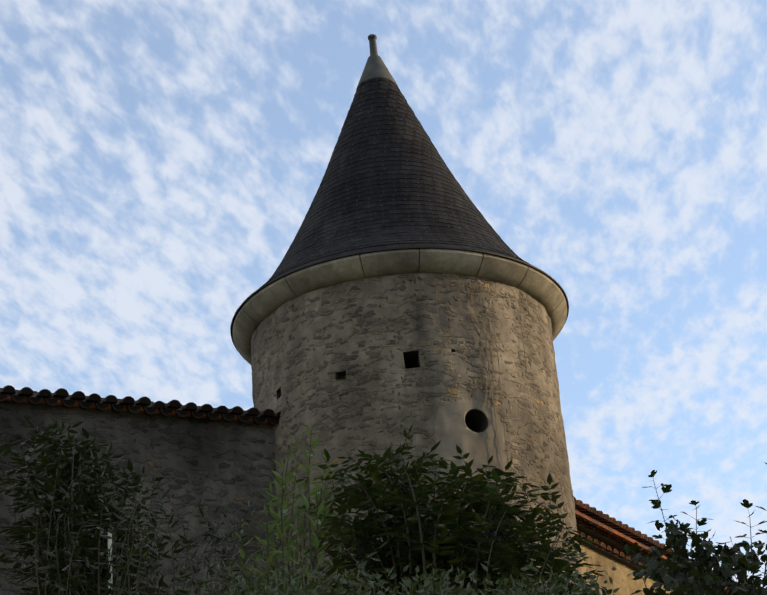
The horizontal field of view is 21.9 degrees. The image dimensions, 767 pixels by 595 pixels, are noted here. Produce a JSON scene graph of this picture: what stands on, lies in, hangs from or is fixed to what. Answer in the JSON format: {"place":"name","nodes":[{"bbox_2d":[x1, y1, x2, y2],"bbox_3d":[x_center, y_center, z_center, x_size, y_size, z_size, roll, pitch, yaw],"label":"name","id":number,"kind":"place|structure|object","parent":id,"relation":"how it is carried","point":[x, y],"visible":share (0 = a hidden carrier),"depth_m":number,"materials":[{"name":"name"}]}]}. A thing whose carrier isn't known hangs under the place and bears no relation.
{"place":"outdoors","nodes":[
{"label":"outdoors","id":0,"kind":"place"},
{"bbox_2d":[0,416,172,594],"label":"edge bush","id":1,"kind":"object","parent":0,"point":[46,504],"depth_m":11.37,"materials":[{"name":"green plant"}]},
{"bbox_2d":[108,532,112,594],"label":"garden stake","id":2,"kind":"object","parent":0,"point":[109,541],"visible":0.5,"depth_m":10.76,"materials":[{"name":"grey wood"}]},
{"bbox_2d":[1,437,323,594],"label":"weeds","id":3,"kind":"object","parent":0,"point":[145,553],"depth_m":10.24,"materials":[{"name":"green plant"}]},
{"bbox_2d":[231,421,361,594],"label":"pale shrub","id":4,"kind":"object","parent":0,"point":[288,523],"depth_m":9.89,"materials":[{"name":"green plant"}]},
{"bbox_2d":[0,0,766,587],"label":"sky","id":5,"kind":"structure","parent":0,"point":[161,161],"materials":[{"name":"blue"}]},
{"bbox_2d":[249,250,556,318],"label":"cornice joints","id":6,"kind":"object","parent":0,"point":[418,270],"visible":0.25,"depth_m":26.89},
{"bbox_2d":[199,554,619,594],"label":"hedge","id":7,"kind":"object","parent":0,"point":[428,589],"depth_m":7.11,"materials":[{"name":"green plant"}]},
{"bbox_2d":[293,423,606,594],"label":"elder bush","id":8,"kind":"object","parent":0,"point":[509,554],"depth_m":9.90,"materials":[{"name":"green plant"}]},
{"bbox_2d":[353,479,550,594],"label":"elder bush berries","id":9,"kind":"object","parent":8,"relation":"on","point":[479,535],"visible":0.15,"depth_m":10.09,"materials":[{"name":"black plant"}]},
{"bbox_2d":[618,462,766,594],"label":"sapling","id":10,"kind":"object","parent":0,"point":[718,580],"depth_m":9.86,"materials":[{"name":"green plant"}]},
{"label":"ground","id":11,"kind":"structure","parent":0,"visible":0},
{"bbox_2d":[0,400,280,594],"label":"curtain wall","id":12,"kind":"structure","parent":11,"relation":"on","point":[152,444],"depth_m":26.16,"materials":[{"name":"grey stone"}]},
{"bbox_2d":[5,396,267,423],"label":"roof tile ends","id":13,"kind":"object","parent":12,"relation":"on","point":[76,404],"depth_m":26.28,"materials":[{"name":"brown"}]},
{"bbox_2d":[0,390,272,418],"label":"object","id":14,"kind":"object","parent":12,"relation":"on","point":[68,398],"depth_m":26.23,"materials":[{"name":"grey"}]},
{"bbox_2d":[0,385,280,425],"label":"roof tiles","id":15,"kind":"object","parent":12,"relation":"on","point":[225,412],"depth_m":26.30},
{"bbox_2d":[251,272,581,592],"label":"tower wall","id":16,"kind":"structure","parent":11,"relation":"on","point":[377,365],"depth_m":26.59,"materials":[{"name":"stone"}]},
{"bbox_2d":[232,249,566,364],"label":"cornice","id":17,"kind":"structure","parent":16,"relation":"on","point":[538,286],"depth_m":27.17,"materials":[{"name":"stone"}]},
{"bbox_2d":[244,79,511,300],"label":"slate hooks","id":18,"kind":"object","parent":17,"relation":"on","point":[383,191],"visible":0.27,"depth_m":28.55,"materials":[{"name":"grey metal"}]},
{"bbox_2d":[230,78,546,326],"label":"roof slates","id":19,"kind":"object","parent":18,"relation":"on","point":[468,224],"visible":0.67,"depth_m":28.52,"materials":[{"name":"grey stone"}]},
{"bbox_2d":[357,55,397,87],"bbox_3d":[-0.117,-3.486,30.850,0.651,0.571,0.651,-4,-26,-1],"label":"spire cap","id":20,"kind":"object","parent":19,"relation":"on","point":[375,67],"visible":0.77,"depth_m":30.63,"materials":[{"name":"grey metal"}]},
{"bbox_2d":[368,34,377,55],"bbox_3d":[-0.157,-3.913,31.055,0.210,0.440,0.210,-4,-26,-1],"label":"finial","id":21,"kind":"object","parent":20,"relation":"on","point":[372,38],"visible":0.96,"depth_m":31.03,"materials":[{"name":"grey metal"}]},
{"bbox_2d":[232,116,567,341],"bbox_3d":[0.072,-1.749,30.017,4.926,4.805,4.926,-4,-26,-1],"label":"roof underlay","id":22,"kind":"object","parent":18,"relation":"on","point":[419,249],"depth_m":28.33,"materials":[{"name":"black"}]},
{"bbox_2d":[230,246,568,349],"bbox_3d":[0.239,0.360,29.008,4.962,0.104,4.962,-4,-26,-1],"label":"roof edge","id":23,"kind":"object","parent":17,"relation":"on","point":[370,251],"visible":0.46,"depth_m":27.11,"materials":[{"name":"grey metal"}]},
{"bbox_2d":[436,277,567,537],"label":"water stains","id":24,"kind":"object","parent":16,"relation":"attached to","point":[492,395],"visible":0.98,"depth_m":26.67,"materials":[{"name":"grey"}]},
{"bbox_2d":[579,543,670,594],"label":"building wall","id":25,"kind":"structure","parent":11,"relation":"on","point":[628,585],"depth_m":32.70,"materials":[{"name":"beige paint"}]},
{"bbox_2d":[576,522,693,593],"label":"eave","id":26,"kind":"object","parent":25,"relation":"on","point":[606,541],"depth_m":32.52,"materials":[{"name":"brown wood"}]},
{"bbox_2d":[575,510,728,591],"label":"roof slab","id":27,"kind":"structure","parent":26,"relation":"on","point":[607,528],"depth_m":32.21,"materials":[{"name":"tile"}]},
{"bbox_2d":[574,497,736,594],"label":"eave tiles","id":28,"kind":"object","parent":26,"relation":"on","point":[610,522],"visible":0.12,"depth_m":32.41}
]}

